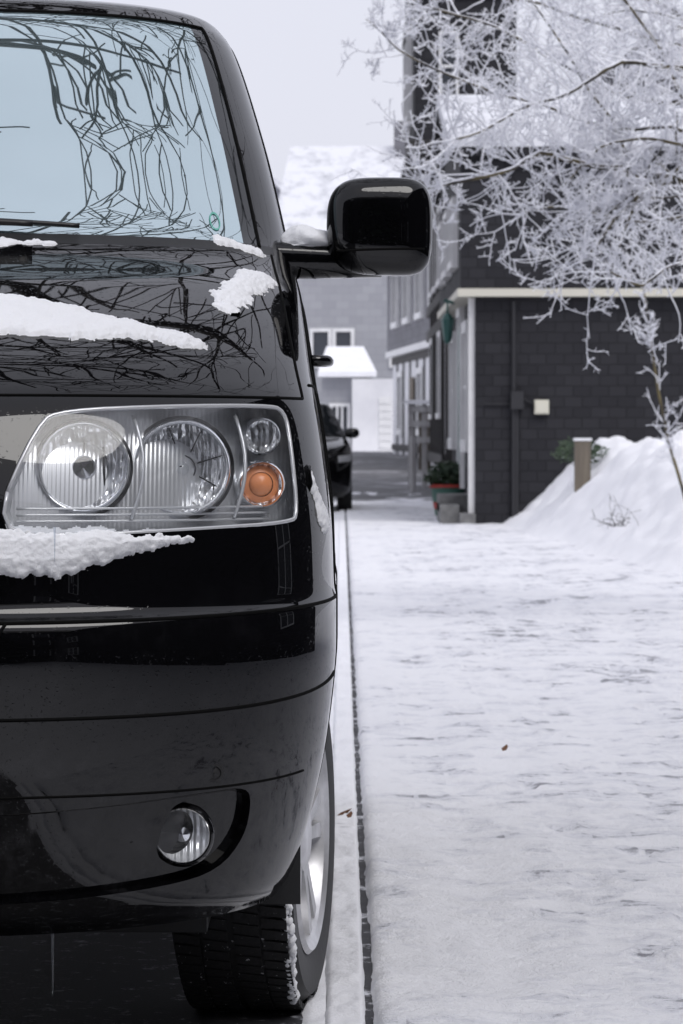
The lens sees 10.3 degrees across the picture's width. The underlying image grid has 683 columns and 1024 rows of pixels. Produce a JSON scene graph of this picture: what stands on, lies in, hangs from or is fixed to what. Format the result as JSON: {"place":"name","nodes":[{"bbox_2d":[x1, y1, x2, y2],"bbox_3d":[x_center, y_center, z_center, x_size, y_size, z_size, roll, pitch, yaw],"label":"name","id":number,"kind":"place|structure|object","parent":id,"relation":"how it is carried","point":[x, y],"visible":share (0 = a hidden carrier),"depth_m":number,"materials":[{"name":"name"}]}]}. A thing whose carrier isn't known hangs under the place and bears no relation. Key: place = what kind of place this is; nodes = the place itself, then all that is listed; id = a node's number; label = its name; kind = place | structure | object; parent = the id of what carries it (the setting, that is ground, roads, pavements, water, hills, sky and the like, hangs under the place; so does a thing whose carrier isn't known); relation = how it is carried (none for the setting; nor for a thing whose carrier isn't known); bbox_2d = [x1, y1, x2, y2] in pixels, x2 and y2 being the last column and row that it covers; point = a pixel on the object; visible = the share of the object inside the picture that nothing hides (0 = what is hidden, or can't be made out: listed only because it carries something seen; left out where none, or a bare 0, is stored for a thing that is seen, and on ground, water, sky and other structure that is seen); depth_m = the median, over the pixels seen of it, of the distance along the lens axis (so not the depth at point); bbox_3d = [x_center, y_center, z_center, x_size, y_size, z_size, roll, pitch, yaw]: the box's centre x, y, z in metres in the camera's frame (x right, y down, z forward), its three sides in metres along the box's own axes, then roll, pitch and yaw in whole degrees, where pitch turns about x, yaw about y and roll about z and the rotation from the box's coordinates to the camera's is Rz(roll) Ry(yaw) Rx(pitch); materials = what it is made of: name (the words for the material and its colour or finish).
{"place":"outdoors","nodes":[
{"label":"outdoors","id":0,"kind":"place"},
{"bbox_2d":[0,497,336,1023],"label":"road","id":1,"kind":"structure","parent":0,"point":[110,977],"depth_m":7.64,"materials":[{"name":"black asphalt"}]},
{"bbox_2d":[0,0,432,1010],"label":"parked van","id":2,"kind":"object","parent":1,"relation":"on","point":[168,612],"visible":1,"depth_m":6.75,"materials":[{"name":"black paint"}]},
{"bbox_2d":[301,500,338,1023],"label":"road edge snow","id":3,"kind":"structure","parent":1,"relation":"on","point":[313,1011],"depth_m":7.39,"materials":[{"name":"white snow"}]},
{"bbox_2d":[320,403,358,510],"bbox_3d":[-0.720,-0.771,51.546,1.920,1.483,4.100,0,1,0],"label":"parked car","id":4,"kind":"object","parent":1,"relation":"on","point":[339,449],"visible":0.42,"depth_m":50.02,"materials":[{"name":"black paint"}]},
{"bbox_2d":[91,0,682,182],"label":"sky","id":5,"kind":"structure","parent":0,"point":[287,53],"materials":[{"name":"white"}]},
{"bbox_2d":[352,451,432,499],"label":"asphalt forecourt","id":6,"kind":"structure","parent":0,"point":[383,475],"depth_m":66.00,"materials":[{"name":"grey asphalt"}]},
{"bbox_2d":[410,436,415,491],"bbox_3d":[1.129,-0.744,59.998,0.100,0.900,0.095,0,1,0],"label":"bollard","id":7,"kind":"object","parent":6,"relation":"on","point":[412,463],"visible":0.94,"depth_m":59.96,"materials":[{"name":"grey metal"}]},
{"bbox_2d":[404,400,430,486],"bbox_3d":[1.393,-1.108,62.131,0.758,1.445,0.440,0,1,0],"label":"wooden gate rail","id":8,"kind":"object","parent":6,"relation":"on","point":[423,425],"visible":0.6,"depth_m":61.98,"materials":[{"name":"grey wood"}]},
{"bbox_2d":[393,351,428,457],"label":"ground floor","id":9,"kind":"structure","parent":0,"point":[406,381],"depth_m":78.86,"materials":[{"name":"white paint"}]},
{"bbox_2d":[385,341,428,357],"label":"trim","id":10,"kind":"structure","parent":9,"relation":"on","point":[413,348],"depth_m":76.53,"materials":[{"name":"white paint"}]},
{"bbox_2d":[387,265,429,351],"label":"floor","id":11,"kind":"structure","parent":10,"relation":"on","point":[411,333],"depth_m":76.87,"materials":[{"name":"stone"}]},
{"bbox_2d":[562,26,682,94],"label":"roof","id":12,"kind":"structure","parent":10,"relation":"on","point":[632,41],"depth_m":67.90,"materials":[{"name":"stone"}]},
{"bbox_2d":[390,263,429,435],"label":"windows","id":13,"kind":"structure","parent":9,"relation":"on","point":[406,297],"depth_m":76.66,"materials":[{"name":"white paint"}]},
{"bbox_2d":[391,349,428,457],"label":"timbers","id":14,"kind":"object","parent":9,"relation":"attached to","point":[409,358],"visible":0.41,"depth_m":78.71,"materials":[{"name":"grey"}]},
{"bbox_2d":[409,377,413,399],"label":"door","id":15,"kind":"structure","parent":14,"relation":"attached to","point":[411,388],"depth_m":76.60,"materials":[{"name":"brown wood"}]},
{"bbox_2d":[346,492,682,1023],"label":"pavement","id":16,"kind":"structure","parent":0,"point":[532,873],"depth_m":11.94,"materials":[{"name":"white snow"}]},
{"bbox_2d":[337,744,507,817],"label":"fallen leaves","id":17,"kind":"object","parent":16,"relation":"on","point":[350,813],"visible":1,"depth_m":10.47,"materials":[{"name":"brown plant"}]},
{"bbox_2d":[422,460,463,514],"bbox_3d":[1.331,-0.306,46.520,0.650,0.690,0.548,0,1,-17],"label":"flower planter","id":18,"kind":"object","parent":16,"relation":"on","point":[438,480],"visible":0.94,"depth_m":46.36,"materials":[{"name":"teal"}]},
{"bbox_2d":[401,0,518,479],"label":"timbers","id":19,"kind":"object","parent":16,"relation":"on","point":[439,451],"visible":0.25,"depth_m":55.61,"materials":[{"name":"grey wood"}]},
{"bbox_2d":[405,0,515,155],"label":"walls","id":20,"kind":"structure","parent":19,"relation":"on","point":[419,103],"depth_m":53.22,"materials":[{"name":"black brick"}]},
{"bbox_2d":[402,26,458,418],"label":"windows","id":21,"kind":"structure","parent":20,"relation":"attached to","point":[407,71],"depth_m":54.80,"materials":[{"name":"grey glass"}]},
{"bbox_2d":[329,0,682,372],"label":"frosted tree","id":22,"kind":"object","parent":16,"relation":"on","point":[643,182],"visible":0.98,"depth_m":20.88,"materials":[{"name":"white plant"}]},
{"bbox_3d":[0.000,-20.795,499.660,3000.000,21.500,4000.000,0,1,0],"label":"ground","id":23,"kind":"structure","parent":0,"visible":0},
{"bbox_2d":[275,186,279,199],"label":"walls","id":24,"kind":"structure","parent":23,"relation":"on","point":[278,191],"depth_m":111.85,"materials":[{"name":"grey stone"}]},
{"bbox_2d":[272,174,281,190],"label":"roof","id":25,"kind":"structure","parent":24,"relation":"on","point":[278,183],"depth_m":111.55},
{"bbox_2d":[297,276,392,402],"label":"walls","id":26,"kind":"structure","parent":23,"relation":"on","point":[359,305],"depth_m":99.71,"materials":[{"name":"grey stone"}]},
{"bbox_2d":[279,146,404,230],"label":"roof","id":27,"kind":"structure","parent":26,"relation":"on","point":[308,187],"depth_m":102.50,"materials":[{"name":"grey stone"}]},
{"bbox_2d":[394,121,404,157],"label":"chimney","id":28,"kind":"object","parent":27,"relation":"on","point":[399,145],"visible":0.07,"depth_m":103.09,"materials":[{"name":"stone"}]},
{"bbox_2d":[310,328,392,367],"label":"windows","id":29,"kind":"structure","parent":26,"relation":"attached to","point":[321,339],"depth_m":99.75,"materials":[{"name":"white paint"}]},
{"bbox_2d":[325,510,365,1023],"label":"kerb","id":30,"kind":"structure","parent":23,"relation":"on","point":[344,981],"depth_m":9.62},
{"bbox_2d":[345,511,373,1023],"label":"kerb joint","id":31,"kind":"object","parent":30,"relation":"on","point":[367,962],"visible":0.87,"depth_m":9.91,"materials":[{"name":"grey concrete"}]},
{"bbox_2d":[318,346,392,450],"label":"garage annex","id":32,"kind":"object","parent":23,"relation":"on","point":[356,395],"visible":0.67,"depth_m":92.49,"materials":[{"name":"grey stone"}]},
{"bbox_2d":[329,403,349,443],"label":"annex window","id":33,"kind":"structure","parent":32,"relation":"in","point":[341,410],"depth_m":92.94,"materials":[{"name":"white paint"}]},
{"bbox_2d":[379,397,390,450],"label":"garage door","id":34,"kind":"structure","parent":32,"relation":"in","point":[384,417],"depth_m":92.44,"materials":[{"name":"white paint"}]},
{"bbox_2d":[437,493,475,523],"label":"stone steps","id":35,"kind":"structure","parent":23,"relation":"on","point":[452,508],"depth_m":42.91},
{"bbox_2d":[440,156,682,523],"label":"walls","id":36,"kind":"structure","parent":23,"relation":"on","point":[610,399],"depth_m":42.67,"materials":[{"name":"black brick"}]},
{"bbox_2d":[436,196,474,512],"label":"windows","id":37,"kind":"structure","parent":36,"relation":"attached to","point":[447,266],"depth_m":44.04,"materials":[{"name":"white paint"}]},
{"bbox_2d":[456,307,464,488],"bbox_3d":[1.464,-1.425,46.930,0.069,2.250,1.400,0,1,0],"label":"door","id":38,"kind":"structure","parent":36,"relation":"attached to","point":[460,319],"depth_m":46.84,"materials":[{"name":"grey metal"}]},
{"bbox_2d":[484,398,533,404],"bbox_3d":[1.882,-1.244,42.653,0.564,0.079,0.017,0,1,0],"label":"cable","id":39,"kind":"object","parent":36,"relation":"attached to","point":[506,403],"visible":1,"depth_m":42.65,"materials":[{"name":"grey metal"}]},
{"bbox_2d":[511,301,523,517],"bbox_3d":[1.970,-1.109,42.626,0.140,2.511,0.120,0,1,0],"label":"drainpipe","id":40,"kind":"object","parent":36,"relation":"attached to","point":[517,400],"visible":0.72,"depth_m":42.63,"materials":[{"name":"grey metal"}]},
{"bbox_2d":[534,400,548,413],"bbox_3d":[2.245,-1.179,42.633,0.160,0.160,0.097,0,1,0],"label":"meter box","id":41,"kind":"object","parent":36,"relation":"attached to","point":[541,406],"visible":1,"depth_m":42.59,"materials":[{"name":"beige plastic"}]},
{"bbox_2d":[428,95,682,204],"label":"roof","id":42,"kind":"structure","parent":36,"relation":"on","point":[441,115],"depth_m":43.93,"materials":[{"name":"white stone"}]},
{"bbox_2d":[437,288,682,318],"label":"jetty trim","id":43,"kind":"structure","parent":36,"relation":"on","point":[459,297],"depth_m":42.50,"materials":[{"name":"beige"}]},
{"bbox_2d":[441,299,453,343],"bbox_3d":[1.240,-2.229,44.461,0.160,0.529,0.140,-1,2,-44],"label":"wall lantern","id":44,"kind":"object","parent":43,"relation":"attached to","point":[447,321],"depth_m":44.42,"materials":[{"name":"green metal"}]},
{"bbox_2d":[501,429,682,574],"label":"snow bank","id":45,"kind":"structure","parent":23,"relation":"on","point":[631,476],"depth_m":34.75,"materials":[{"name":"white snow"}]},
{"bbox_2d":[550,436,609,464],"bbox_3d":[2.459,-0.623,39.083,0.604,0.344,0.512,0,1,-18],"label":"dry shrub","id":46,"kind":"object","parent":45,"relation":"on","point":[594,450],"visible":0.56,"depth_m":39.05,"materials":[{"name":"green plant"}]},
{"bbox_2d":[573,438,591,491],"bbox_3d":[2.447,-0.357,38.582,0.180,0.788,0.180,0,1,0],"label":"wooden post","id":47,"kind":"object","parent":45,"relation":"on","point":[582,462],"visible":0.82,"depth_m":38.50,"materials":[{"name":"brown wood"}]},
{"bbox_2d":[592,494,640,526],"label":"dry twigs","id":48,"kind":"object","parent":45,"relation":"on","point":[618,525],"visible":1,"depth_m":29.01,"materials":[{"name":"grey plant"}]},
{"bbox_2d":[623,240,682,495],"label":"frosted sapling","id":49,"kind":"object","parent":45,"relation":"on","point":[663,418],"visible":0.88,"depth_m":29.47,"materials":[{"name":"white plant"}]}
]}

